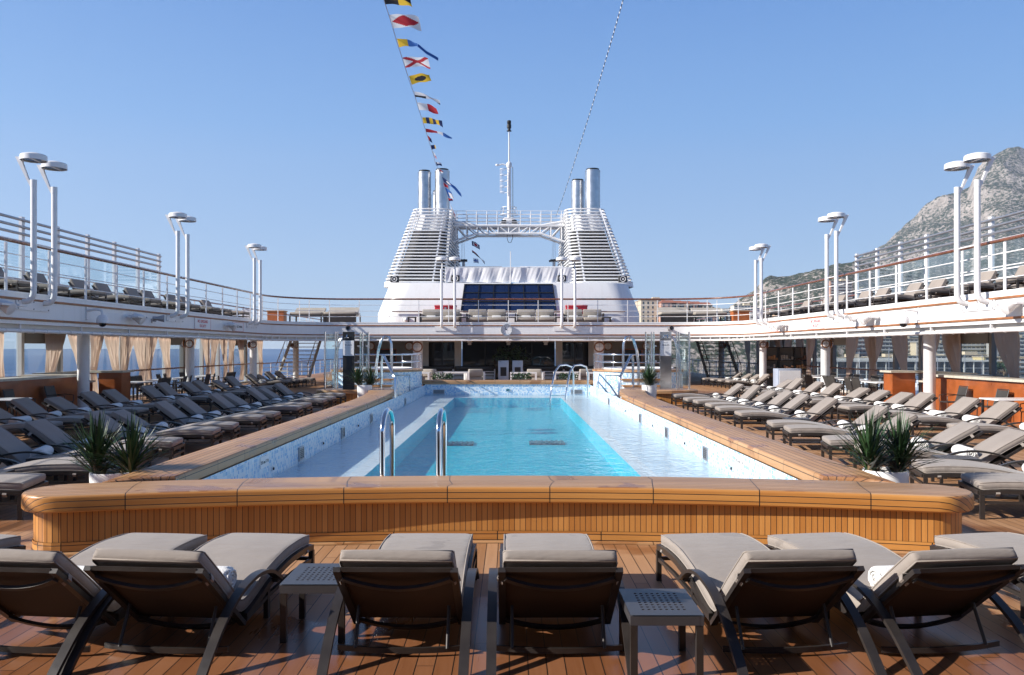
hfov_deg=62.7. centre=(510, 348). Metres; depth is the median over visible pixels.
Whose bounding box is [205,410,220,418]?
rolled towel
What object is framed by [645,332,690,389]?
shower enclosure
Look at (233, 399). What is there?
sun lounger
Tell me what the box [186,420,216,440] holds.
side table
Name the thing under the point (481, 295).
window
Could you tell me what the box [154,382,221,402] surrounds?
sun lounger
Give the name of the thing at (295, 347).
deck column
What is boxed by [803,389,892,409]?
sun lounger
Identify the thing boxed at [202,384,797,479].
pool basin
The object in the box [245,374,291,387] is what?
sun lounger
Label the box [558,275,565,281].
loudhailer
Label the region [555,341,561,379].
window frame
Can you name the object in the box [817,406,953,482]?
potted yucca
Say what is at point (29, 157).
pole lamp
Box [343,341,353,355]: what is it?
pool rules sign
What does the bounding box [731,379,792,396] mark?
sun lounger
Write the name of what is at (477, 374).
lounge sofa
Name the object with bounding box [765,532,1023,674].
sun lounger
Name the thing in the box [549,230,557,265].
signal post
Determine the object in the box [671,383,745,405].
sun lounger
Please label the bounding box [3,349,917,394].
sea
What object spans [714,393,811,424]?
sun lounger
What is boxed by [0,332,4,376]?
curtain
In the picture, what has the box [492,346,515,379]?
tall planter
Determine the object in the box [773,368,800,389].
service cabinet
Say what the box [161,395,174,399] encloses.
rolled towel
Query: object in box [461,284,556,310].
window frame
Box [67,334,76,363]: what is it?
curtain
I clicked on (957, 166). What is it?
pole lamp
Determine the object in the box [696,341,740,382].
deck stairs
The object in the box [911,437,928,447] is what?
rolled towel
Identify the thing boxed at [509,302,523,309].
window
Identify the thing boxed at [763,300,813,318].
sun lounger
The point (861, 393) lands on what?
sun lounger
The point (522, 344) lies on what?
glass door
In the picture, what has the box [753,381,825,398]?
sun lounger
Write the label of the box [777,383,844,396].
sun lounger
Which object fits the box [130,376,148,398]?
chair
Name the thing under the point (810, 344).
curtain
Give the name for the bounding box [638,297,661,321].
town house
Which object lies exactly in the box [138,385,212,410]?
sun lounger
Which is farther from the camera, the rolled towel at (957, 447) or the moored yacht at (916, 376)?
the moored yacht at (916, 376)
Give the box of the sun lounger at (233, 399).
[221,393,312,415]
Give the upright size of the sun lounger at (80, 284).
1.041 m
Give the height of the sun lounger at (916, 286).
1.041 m
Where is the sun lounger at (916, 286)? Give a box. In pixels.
[854,282,924,307]
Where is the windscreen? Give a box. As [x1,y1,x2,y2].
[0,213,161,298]
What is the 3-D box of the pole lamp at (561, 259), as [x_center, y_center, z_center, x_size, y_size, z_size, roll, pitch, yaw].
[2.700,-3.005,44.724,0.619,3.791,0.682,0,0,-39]
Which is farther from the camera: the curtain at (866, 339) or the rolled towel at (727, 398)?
the curtain at (866, 339)
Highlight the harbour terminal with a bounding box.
[811,358,988,378]
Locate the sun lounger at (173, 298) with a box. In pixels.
[163,294,220,314]
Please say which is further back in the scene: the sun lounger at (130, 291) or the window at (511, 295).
the window at (511, 295)
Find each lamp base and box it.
[16,245,52,311]
[166,276,186,322]
[246,293,258,327]
[435,326,462,330]
[554,326,581,330]
[757,293,768,327]
[827,276,844,322]
[958,245,994,311]
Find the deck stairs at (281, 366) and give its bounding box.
[276,341,321,382]
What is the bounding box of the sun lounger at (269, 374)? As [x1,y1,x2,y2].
[264,371,306,386]
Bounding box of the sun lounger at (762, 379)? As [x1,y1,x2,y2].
[725,374,770,388]
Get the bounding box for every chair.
[2,389,33,416]
[44,385,73,411]
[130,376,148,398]
[136,375,155,396]
[142,378,162,401]
[149,377,170,400]
[172,376,187,393]
[179,372,184,391]
[194,374,210,384]
[214,372,230,388]
[801,373,816,388]
[804,374,814,387]
[820,375,840,386]
[827,376,846,395]
[841,374,859,394]
[843,377,862,394]
[851,378,873,391]
[860,375,879,387]
[867,376,883,393]
[939,385,967,409]
[976,389,1009,421]
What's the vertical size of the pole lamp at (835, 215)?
3.791 m
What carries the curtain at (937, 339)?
hanging from the window wall at (973, 338)
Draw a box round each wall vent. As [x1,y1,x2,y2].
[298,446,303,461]
[341,427,344,438]
[433,390,444,393]
[571,390,581,393]
[665,427,668,438]
[702,446,708,461]
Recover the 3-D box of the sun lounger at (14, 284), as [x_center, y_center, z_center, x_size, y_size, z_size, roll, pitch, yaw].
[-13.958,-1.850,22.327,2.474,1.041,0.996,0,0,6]
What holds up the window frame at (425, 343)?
in the lounge facade
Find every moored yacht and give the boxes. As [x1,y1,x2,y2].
[844,360,878,389]
[915,342,917,382]
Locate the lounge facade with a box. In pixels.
[355,341,659,379]
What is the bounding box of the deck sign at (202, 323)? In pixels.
[194,317,210,329]
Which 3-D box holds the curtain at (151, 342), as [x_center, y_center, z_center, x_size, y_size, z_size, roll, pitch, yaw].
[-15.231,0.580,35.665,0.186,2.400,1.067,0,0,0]
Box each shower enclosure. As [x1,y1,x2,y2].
[323,332,368,389]
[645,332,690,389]
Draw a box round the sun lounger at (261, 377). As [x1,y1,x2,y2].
[257,374,298,387]
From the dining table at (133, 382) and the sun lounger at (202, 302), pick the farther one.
the sun lounger at (202, 302)
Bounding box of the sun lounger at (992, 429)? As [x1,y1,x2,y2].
[945,422,1023,438]
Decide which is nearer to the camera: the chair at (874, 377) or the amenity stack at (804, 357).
the chair at (874, 377)
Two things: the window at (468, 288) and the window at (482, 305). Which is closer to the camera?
the window at (482, 305)
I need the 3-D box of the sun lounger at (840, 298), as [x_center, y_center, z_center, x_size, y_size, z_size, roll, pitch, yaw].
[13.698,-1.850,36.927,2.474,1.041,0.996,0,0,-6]
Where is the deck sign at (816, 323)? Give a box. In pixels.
[808,317,823,329]
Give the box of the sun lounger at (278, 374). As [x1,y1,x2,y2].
[274,371,315,385]
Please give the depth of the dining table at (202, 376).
39.00 m
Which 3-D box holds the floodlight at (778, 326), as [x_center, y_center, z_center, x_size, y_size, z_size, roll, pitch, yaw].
[11.726,-0.959,36.665,0.476,0.390,1.070,0,0,0]
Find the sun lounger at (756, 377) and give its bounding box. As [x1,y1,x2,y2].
[717,374,759,387]
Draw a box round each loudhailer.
[390,276,398,282]
[451,275,459,281]
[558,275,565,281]
[618,276,626,282]
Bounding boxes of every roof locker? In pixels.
[460,266,501,282]
[520,266,563,282]
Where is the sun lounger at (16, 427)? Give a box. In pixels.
[0,421,64,436]
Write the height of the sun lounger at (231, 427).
0.746 m
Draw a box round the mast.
[496,120,518,242]
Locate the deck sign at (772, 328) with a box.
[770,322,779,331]
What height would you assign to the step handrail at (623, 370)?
1.824 m
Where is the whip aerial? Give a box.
[510,251,510,282]
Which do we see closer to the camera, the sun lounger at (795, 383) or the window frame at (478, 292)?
the sun lounger at (795, 383)
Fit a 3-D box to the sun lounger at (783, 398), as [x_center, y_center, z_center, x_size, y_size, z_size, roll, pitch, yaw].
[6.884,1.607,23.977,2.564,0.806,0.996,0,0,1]
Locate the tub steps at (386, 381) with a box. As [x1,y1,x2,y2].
[355,379,393,388]
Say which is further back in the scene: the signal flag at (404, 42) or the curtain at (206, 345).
the curtain at (206, 345)
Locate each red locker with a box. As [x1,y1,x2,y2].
[434,305,456,308]
[565,305,587,313]
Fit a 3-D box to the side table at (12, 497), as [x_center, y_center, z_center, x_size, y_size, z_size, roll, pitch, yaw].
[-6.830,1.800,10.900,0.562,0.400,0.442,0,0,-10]
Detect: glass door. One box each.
[462,341,484,379]
[486,341,507,379]
[509,341,530,379]
[532,341,554,379]
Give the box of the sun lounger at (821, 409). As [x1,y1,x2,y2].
[733,397,840,428]
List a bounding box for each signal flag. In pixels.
[384,0,411,6]
[389,14,420,30]
[397,39,417,46]
[403,57,429,68]
[409,73,430,84]
[414,91,439,104]
[417,102,437,113]
[422,117,442,126]
[426,129,451,138]
[442,177,461,196]
[445,188,453,198]
[472,241,479,248]
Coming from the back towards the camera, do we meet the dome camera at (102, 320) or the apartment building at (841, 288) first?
the apartment building at (841, 288)
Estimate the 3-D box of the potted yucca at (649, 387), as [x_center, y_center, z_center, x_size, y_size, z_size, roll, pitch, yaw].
[4.814,1.132,29.209,1.181,1.336,1.584,0,0,10]
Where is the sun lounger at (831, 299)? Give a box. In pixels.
[780,297,833,316]
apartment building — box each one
[719,309,729,320]
[730,303,752,310]
[749,311,766,319]
[829,279,851,299]
[836,354,867,357]
[855,337,867,356]
[859,285,897,295]
[878,354,892,357]
[881,336,917,353]
[891,352,946,357]
[910,340,944,354]
[938,351,987,357]
[962,343,985,353]
[972,356,1023,374]
[986,335,1023,356]
[1004,358,1023,375]
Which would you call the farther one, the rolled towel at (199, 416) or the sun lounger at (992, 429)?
the rolled towel at (199, 416)
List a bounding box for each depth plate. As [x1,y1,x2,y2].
[260,454,268,468]
[736,454,743,468]
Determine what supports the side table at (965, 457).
on the teak deck
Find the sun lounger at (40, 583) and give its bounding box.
[0,533,206,674]
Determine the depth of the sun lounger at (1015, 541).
6.91 m
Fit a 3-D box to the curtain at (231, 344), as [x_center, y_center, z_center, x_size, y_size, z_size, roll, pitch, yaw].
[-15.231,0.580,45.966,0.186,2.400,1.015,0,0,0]
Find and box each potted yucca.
[52,410,179,482]
[346,364,384,396]
[634,363,662,397]
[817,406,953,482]
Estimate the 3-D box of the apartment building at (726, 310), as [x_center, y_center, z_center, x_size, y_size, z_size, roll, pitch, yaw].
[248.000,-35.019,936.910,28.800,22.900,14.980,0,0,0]
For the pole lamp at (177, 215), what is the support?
on the lamp base at (174, 319)
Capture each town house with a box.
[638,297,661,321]
[659,300,676,321]
[672,301,683,306]
[679,301,693,310]
[689,301,701,318]
[697,302,711,321]
[705,307,717,321]
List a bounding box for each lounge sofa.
[422,369,441,384]
[423,366,454,379]
[454,366,495,379]
[464,369,484,379]
[523,366,562,378]
[525,369,544,379]
[563,366,593,378]
[576,369,592,384]
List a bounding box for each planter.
[432,372,452,379]
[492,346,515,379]
[506,345,530,377]
[511,372,531,379]
[557,372,578,379]
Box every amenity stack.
[767,355,777,359]
[780,355,793,359]
[796,355,806,359]
[796,364,806,368]
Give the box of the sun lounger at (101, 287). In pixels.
[92,283,161,307]
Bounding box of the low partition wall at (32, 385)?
[0,370,134,415]
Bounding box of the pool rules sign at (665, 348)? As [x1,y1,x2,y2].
[660,341,670,355]
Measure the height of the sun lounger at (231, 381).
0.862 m
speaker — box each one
[151,315,164,322]
[232,322,243,331]
[844,315,857,322]
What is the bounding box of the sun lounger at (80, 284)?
[68,279,142,305]
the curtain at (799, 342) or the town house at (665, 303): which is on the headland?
the town house at (665, 303)
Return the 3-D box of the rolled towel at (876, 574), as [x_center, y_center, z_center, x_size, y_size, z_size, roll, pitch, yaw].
[2.871,1.645,6.025,0.563,0.182,0.238,0,0,-8]
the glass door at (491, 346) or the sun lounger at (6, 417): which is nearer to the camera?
the sun lounger at (6, 417)
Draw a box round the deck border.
[24,540,910,554]
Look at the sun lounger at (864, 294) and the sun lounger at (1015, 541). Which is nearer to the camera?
the sun lounger at (1015, 541)
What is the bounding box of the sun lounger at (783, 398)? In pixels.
[704,390,795,418]
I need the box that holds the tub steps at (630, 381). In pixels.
[621,379,659,387]
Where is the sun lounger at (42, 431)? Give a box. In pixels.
[19,418,184,459]
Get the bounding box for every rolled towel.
[8,416,31,423]
[30,445,53,456]
[46,411,61,417]
[75,407,90,412]
[77,565,101,588]
[108,403,122,406]
[127,400,142,405]
[153,422,167,431]
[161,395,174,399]
[176,393,188,398]
[189,414,202,420]
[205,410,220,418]
[217,566,236,587]
[237,405,249,409]
[250,402,261,408]
[270,398,281,403]
[282,395,292,401]
[726,397,737,402]
[738,399,749,404]
[755,402,765,408]
[769,405,780,412]
[794,410,807,417]
[834,395,847,400]
[837,420,851,429]
[868,565,893,586]
[874,401,888,406]
[892,404,906,408]
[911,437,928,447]
[928,410,947,416]
[951,444,978,457]
[962,415,981,422]
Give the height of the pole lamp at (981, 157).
3.791 m
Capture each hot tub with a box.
[331,367,422,397]
[592,367,683,396]
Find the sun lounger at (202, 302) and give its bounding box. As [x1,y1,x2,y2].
[200,300,249,317]
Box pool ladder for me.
[550,364,588,409]
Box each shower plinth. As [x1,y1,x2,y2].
[316,388,357,403]
[656,388,697,403]
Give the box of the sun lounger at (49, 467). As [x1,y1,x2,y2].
[0,457,104,483]
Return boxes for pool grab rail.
[380,408,394,475]
[436,408,446,475]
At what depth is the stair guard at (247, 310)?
46.98 m
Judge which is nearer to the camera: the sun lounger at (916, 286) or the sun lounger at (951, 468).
the sun lounger at (951, 468)
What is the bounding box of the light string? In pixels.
[556,0,622,214]
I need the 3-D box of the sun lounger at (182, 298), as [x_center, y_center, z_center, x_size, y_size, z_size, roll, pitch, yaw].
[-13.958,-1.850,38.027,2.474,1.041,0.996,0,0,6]
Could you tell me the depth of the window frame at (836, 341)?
39.59 m
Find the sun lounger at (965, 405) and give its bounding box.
[880,397,982,430]
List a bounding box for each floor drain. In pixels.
[441,441,473,445]
[529,440,564,444]
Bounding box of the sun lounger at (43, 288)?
[0,267,69,296]
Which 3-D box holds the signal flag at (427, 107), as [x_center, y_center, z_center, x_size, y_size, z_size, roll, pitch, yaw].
[-3.486,-10.119,35.343,0.889,0.490,0.092,0,0,0]
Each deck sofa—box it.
[419,309,461,321]
[466,309,507,321]
[515,309,556,321]
[563,309,603,321]
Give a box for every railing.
[0,233,1023,321]
[263,358,342,376]
[355,353,421,369]
[593,353,659,369]
[672,358,755,377]
[694,294,854,321]
[854,210,1023,298]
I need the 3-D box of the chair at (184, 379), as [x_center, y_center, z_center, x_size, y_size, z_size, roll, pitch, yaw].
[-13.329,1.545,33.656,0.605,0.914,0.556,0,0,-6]
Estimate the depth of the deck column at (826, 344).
34.35 m
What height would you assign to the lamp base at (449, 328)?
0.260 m
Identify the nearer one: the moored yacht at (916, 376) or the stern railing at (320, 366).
the stern railing at (320, 366)
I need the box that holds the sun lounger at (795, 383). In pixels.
[739,378,804,396]
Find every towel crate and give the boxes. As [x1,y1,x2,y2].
[266,310,287,320]
[729,310,749,320]
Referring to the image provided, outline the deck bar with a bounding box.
[880,370,1023,424]
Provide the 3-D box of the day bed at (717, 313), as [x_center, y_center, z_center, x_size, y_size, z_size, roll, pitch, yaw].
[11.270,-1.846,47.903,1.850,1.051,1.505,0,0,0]
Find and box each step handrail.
[380,355,395,397]
[618,355,633,398]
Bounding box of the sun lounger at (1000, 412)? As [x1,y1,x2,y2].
[911,400,1021,434]
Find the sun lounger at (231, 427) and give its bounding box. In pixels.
[110,409,240,441]
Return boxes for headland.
[672,336,845,374]
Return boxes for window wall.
[0,323,261,397]
[754,322,1023,394]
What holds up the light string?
attached to the funnel bridge
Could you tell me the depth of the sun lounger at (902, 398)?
24.11 m
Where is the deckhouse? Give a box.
[378,283,638,321]
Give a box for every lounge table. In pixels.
[422,372,430,379]
[444,372,469,379]
[510,372,536,379]
[553,372,580,379]
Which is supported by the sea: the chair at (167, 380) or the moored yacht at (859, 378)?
the moored yacht at (859, 378)
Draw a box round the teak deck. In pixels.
[0,371,1023,674]
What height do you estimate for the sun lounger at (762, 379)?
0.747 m
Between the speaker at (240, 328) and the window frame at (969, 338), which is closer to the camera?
the window frame at (969, 338)
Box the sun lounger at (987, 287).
[949,265,1023,296]
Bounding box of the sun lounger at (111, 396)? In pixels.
[99,389,181,414]
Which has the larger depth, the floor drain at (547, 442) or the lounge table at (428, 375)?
the lounge table at (428, 375)
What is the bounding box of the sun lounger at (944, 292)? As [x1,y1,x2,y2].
[914,270,998,300]
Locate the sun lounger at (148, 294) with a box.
[139,290,200,312]
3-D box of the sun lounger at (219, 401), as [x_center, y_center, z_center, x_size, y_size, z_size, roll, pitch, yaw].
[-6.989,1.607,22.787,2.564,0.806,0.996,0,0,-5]
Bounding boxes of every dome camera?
[85,307,108,326]
[897,308,919,326]
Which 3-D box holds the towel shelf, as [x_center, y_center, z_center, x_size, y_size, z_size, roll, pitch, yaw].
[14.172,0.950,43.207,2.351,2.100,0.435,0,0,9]
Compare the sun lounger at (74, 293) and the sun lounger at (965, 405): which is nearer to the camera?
the sun lounger at (965, 405)
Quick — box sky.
[0,0,1023,348]
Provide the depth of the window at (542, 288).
52.45 m
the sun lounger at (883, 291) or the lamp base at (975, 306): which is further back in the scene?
the sun lounger at (883, 291)
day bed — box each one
[289,308,325,321]
[323,307,360,321]
[656,307,693,321]
[691,308,727,321]
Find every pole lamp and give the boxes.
[15,152,47,303]
[37,161,67,305]
[165,212,186,317]
[175,216,196,318]
[245,243,260,324]
[251,246,266,324]
[436,257,446,327]
[449,257,460,327]
[556,257,567,327]
[569,257,580,327]
[749,246,764,324]
[754,243,770,324]
[818,216,838,318]
[827,212,848,317]
[944,161,974,305]
[963,152,995,303]
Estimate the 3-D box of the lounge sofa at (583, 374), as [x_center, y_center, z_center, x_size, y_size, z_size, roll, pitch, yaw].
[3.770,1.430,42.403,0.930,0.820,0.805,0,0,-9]
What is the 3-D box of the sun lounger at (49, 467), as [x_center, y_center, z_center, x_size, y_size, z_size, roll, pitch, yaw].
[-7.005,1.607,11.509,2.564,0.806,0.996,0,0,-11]
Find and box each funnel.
[384,168,460,288]
[557,168,632,288]
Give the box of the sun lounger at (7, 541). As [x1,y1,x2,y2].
[0,534,25,549]
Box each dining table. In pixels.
[0,398,31,415]
[130,381,153,400]
[145,379,177,398]
[172,377,199,393]
[196,375,219,389]
[813,377,843,394]
[836,379,870,395]
[861,381,883,390]
[979,398,1023,413]
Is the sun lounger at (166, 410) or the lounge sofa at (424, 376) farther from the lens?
the lounge sofa at (424, 376)
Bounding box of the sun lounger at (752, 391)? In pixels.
[682,385,762,409]
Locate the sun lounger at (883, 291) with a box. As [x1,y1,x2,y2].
[829,288,891,309]
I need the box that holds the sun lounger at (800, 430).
[782,412,920,445]
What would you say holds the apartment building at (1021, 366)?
on the hill
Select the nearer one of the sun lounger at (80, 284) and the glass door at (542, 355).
the sun lounger at (80, 284)
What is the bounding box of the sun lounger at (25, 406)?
[8,397,112,427]
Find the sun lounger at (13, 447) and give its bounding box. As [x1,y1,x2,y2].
[0,426,151,479]
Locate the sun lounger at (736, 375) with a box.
[701,372,742,385]
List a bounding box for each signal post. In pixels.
[459,230,466,265]
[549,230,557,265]
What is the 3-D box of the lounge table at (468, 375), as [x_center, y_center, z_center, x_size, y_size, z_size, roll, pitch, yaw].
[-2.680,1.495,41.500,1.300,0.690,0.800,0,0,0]
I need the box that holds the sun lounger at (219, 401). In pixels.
[206,393,303,418]
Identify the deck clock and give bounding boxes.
[501,324,512,335]
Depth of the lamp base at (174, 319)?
30.46 m
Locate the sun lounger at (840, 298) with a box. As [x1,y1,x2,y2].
[791,295,845,314]
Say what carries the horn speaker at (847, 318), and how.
attached to the deck fascia
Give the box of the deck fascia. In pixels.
[0,288,1023,340]
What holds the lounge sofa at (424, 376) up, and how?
on the lounge terrace
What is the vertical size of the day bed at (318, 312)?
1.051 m
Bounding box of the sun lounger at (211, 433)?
[81,410,222,446]
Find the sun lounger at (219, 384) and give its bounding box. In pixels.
[210,380,275,392]
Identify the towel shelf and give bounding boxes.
[767,347,810,386]
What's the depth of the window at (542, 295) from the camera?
52.31 m
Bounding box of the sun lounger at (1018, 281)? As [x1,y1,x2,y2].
[994,276,1023,290]
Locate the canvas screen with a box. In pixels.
[446,267,571,282]
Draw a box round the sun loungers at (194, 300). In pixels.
[161,294,322,321]
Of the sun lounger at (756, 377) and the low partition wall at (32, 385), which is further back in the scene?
the sun lounger at (756, 377)
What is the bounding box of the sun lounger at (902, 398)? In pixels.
[831,392,914,418]
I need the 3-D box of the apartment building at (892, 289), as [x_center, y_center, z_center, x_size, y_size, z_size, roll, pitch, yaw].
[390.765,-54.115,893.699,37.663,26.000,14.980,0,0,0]
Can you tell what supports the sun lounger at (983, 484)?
on the teak deck
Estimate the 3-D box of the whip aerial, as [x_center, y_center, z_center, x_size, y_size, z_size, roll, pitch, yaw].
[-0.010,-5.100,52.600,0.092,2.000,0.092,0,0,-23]
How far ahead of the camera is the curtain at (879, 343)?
34.46 m
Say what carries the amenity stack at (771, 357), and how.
in the towel shelf
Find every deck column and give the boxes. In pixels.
[77,327,91,410]
[182,332,193,396]
[247,340,256,386]
[290,341,298,378]
[412,341,422,368]
[594,341,604,368]
[718,341,726,378]
[759,340,769,387]
[821,332,832,391]
[922,327,935,413]
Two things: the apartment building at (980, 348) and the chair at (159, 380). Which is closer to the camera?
the chair at (159, 380)
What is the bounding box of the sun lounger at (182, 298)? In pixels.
[180,296,231,315]
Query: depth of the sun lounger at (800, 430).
16.47 m
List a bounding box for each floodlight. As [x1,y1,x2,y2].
[0,299,27,314]
[127,313,151,324]
[225,322,240,330]
[770,322,787,330]
[853,314,879,324]
[988,298,1023,314]
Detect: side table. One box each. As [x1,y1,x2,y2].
[0,469,14,501]
[26,454,76,480]
[120,434,157,458]
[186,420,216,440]
[234,410,258,426]
[279,563,344,642]
[619,589,703,674]
[738,406,760,421]
[782,417,810,429]
[887,409,916,420]
[931,455,981,482]
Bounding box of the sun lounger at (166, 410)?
[151,400,266,430]
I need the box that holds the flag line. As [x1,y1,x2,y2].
[384,1,449,210]
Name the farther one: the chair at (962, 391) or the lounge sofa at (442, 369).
the lounge sofa at (442, 369)
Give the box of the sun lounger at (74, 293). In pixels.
[23,272,106,301]
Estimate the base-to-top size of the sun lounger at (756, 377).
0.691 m
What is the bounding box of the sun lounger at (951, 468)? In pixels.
[909,459,1023,501]
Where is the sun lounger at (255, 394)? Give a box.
[244,387,327,409]
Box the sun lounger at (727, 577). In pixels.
[656,533,886,674]
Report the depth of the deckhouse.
52.33 m
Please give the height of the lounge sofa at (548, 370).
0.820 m
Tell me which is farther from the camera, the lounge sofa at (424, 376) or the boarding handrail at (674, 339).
the lounge sofa at (424, 376)
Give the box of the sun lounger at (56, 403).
[41,396,149,422]
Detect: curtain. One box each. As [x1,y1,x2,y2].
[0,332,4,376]
[45,334,65,371]
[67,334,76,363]
[90,335,104,393]
[104,335,119,369]
[121,336,134,369]
[133,336,145,388]
[145,337,157,384]
[158,337,170,376]
[201,339,210,383]
[210,339,218,380]
[219,339,227,380]
[228,340,235,372]
[237,340,244,379]
[257,340,262,374]
[745,341,749,373]
[756,340,758,373]
[775,340,781,346]
[784,339,791,346]
[796,339,803,372]
[806,339,814,374]
[846,337,858,377]
[864,337,876,391]
[868,336,883,391]
[891,335,907,369]
[921,334,939,379]
[942,334,960,371]
[994,332,1019,376]
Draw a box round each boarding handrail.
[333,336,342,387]
[375,336,392,384]
[622,335,639,384]
[672,336,680,387]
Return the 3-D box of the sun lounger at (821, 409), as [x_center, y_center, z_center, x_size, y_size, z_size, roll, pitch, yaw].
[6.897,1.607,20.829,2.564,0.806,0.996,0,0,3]
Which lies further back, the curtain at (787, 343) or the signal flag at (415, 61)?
the curtain at (787, 343)
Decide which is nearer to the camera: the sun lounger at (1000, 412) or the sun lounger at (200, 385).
the sun lounger at (1000, 412)
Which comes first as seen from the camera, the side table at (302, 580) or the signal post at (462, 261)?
the side table at (302, 580)
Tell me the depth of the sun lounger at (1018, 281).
21.05 m
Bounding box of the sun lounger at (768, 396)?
[692,390,777,413]
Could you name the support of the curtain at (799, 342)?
hanging from the window wall at (973, 338)
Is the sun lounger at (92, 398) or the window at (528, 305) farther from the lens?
the window at (528, 305)
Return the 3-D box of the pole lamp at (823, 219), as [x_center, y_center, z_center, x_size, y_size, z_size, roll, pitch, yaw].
[11.694,-3.005,31.020,0.682,3.791,0.619,0,0,-39]
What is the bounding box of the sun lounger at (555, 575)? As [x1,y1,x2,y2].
[486,533,629,674]
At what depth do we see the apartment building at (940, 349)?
639.26 m
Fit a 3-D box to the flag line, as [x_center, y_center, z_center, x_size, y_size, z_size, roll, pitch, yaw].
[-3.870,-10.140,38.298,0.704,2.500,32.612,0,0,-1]
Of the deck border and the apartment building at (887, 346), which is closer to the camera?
the deck border
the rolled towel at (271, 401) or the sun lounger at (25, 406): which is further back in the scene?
the rolled towel at (271, 401)
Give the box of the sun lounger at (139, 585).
[59,533,314,674]
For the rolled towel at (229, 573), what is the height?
0.182 m
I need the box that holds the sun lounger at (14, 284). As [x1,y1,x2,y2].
[0,279,38,293]
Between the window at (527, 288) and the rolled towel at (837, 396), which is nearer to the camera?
the rolled towel at (837, 396)
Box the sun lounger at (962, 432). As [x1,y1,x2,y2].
[820,421,983,459]
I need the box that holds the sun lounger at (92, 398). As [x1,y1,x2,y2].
[77,391,173,420]
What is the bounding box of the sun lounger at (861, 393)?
[806,387,872,410]
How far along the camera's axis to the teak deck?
5.79 m
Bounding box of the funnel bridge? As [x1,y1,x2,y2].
[452,211,564,244]
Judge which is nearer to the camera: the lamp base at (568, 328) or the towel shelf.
the towel shelf
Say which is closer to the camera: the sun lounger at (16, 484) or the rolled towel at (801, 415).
the sun lounger at (16, 484)
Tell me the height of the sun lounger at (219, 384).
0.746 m
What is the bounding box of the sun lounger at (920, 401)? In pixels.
[837,392,937,422]
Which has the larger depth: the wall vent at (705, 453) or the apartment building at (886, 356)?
the apartment building at (886, 356)
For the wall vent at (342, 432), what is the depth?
18.59 m
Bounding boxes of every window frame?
[24,333,60,371]
[170,338,184,381]
[235,340,246,374]
[423,341,428,365]
[455,341,461,379]
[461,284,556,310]
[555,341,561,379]
[588,341,593,365]
[770,340,782,346]
[831,337,845,380]
[960,333,988,371]
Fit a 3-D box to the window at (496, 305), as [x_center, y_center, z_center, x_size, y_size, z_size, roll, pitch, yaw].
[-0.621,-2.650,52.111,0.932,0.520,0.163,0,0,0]
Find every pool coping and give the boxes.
[102,388,393,482]
[422,380,592,385]
[619,388,895,482]
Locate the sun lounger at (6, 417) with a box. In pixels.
[0,408,89,438]
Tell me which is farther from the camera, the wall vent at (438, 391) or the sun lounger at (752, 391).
the wall vent at (438, 391)
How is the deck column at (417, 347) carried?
on the lounge terrace
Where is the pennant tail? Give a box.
[417,44,437,59]
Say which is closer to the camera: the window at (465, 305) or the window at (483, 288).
the window at (465, 305)
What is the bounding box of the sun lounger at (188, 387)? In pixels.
[178,381,251,402]
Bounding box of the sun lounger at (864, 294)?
[812,290,873,312]
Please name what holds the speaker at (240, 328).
attached to the deck fascia
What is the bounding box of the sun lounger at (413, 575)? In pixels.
[316,533,478,674]
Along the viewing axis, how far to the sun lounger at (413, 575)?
5.46 m
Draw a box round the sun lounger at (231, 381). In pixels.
[224,376,279,395]
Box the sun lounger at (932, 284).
[873,278,948,305]
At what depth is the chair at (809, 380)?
36.18 m
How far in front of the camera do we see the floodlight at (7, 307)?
19.82 m
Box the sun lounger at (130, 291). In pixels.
[122,287,184,309]
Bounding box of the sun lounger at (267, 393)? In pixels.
[258,387,336,406]
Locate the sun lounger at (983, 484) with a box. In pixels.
[958,472,1023,519]
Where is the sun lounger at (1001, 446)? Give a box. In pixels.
[852,428,1023,478]
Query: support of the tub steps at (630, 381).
on the teak deck
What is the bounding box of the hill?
[726,261,1023,376]
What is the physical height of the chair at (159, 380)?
0.914 m
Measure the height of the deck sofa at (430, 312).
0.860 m
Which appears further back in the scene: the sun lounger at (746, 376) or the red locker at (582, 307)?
the red locker at (582, 307)
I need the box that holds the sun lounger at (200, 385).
[192,380,257,401]
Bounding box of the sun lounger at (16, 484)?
[0,473,48,520]
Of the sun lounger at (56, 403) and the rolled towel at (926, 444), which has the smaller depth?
the rolled towel at (926, 444)
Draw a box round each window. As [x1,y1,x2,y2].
[429,342,454,368]
[462,302,476,309]
[463,293,477,300]
[464,285,478,291]
[477,302,492,309]
[479,285,493,291]
[479,293,492,300]
[493,302,507,309]
[494,285,507,291]
[494,293,507,300]
[509,285,522,291]
[509,293,523,300]
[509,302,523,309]
[524,285,537,291]
[524,293,538,300]
[525,302,539,309]
[538,285,552,291]
[539,293,553,300]
[540,302,555,309]
[562,342,587,368]
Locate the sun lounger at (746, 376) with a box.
[710,373,752,386]
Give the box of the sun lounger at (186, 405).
[171,397,281,427]
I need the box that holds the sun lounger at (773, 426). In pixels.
[765,405,891,439]
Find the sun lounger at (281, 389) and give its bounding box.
[272,383,346,403]
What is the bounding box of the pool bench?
[21,476,973,551]
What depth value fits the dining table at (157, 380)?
33.94 m
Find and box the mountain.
[853,147,1023,287]
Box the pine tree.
[997,362,1004,370]
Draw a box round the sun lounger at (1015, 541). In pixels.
[930,532,1023,618]

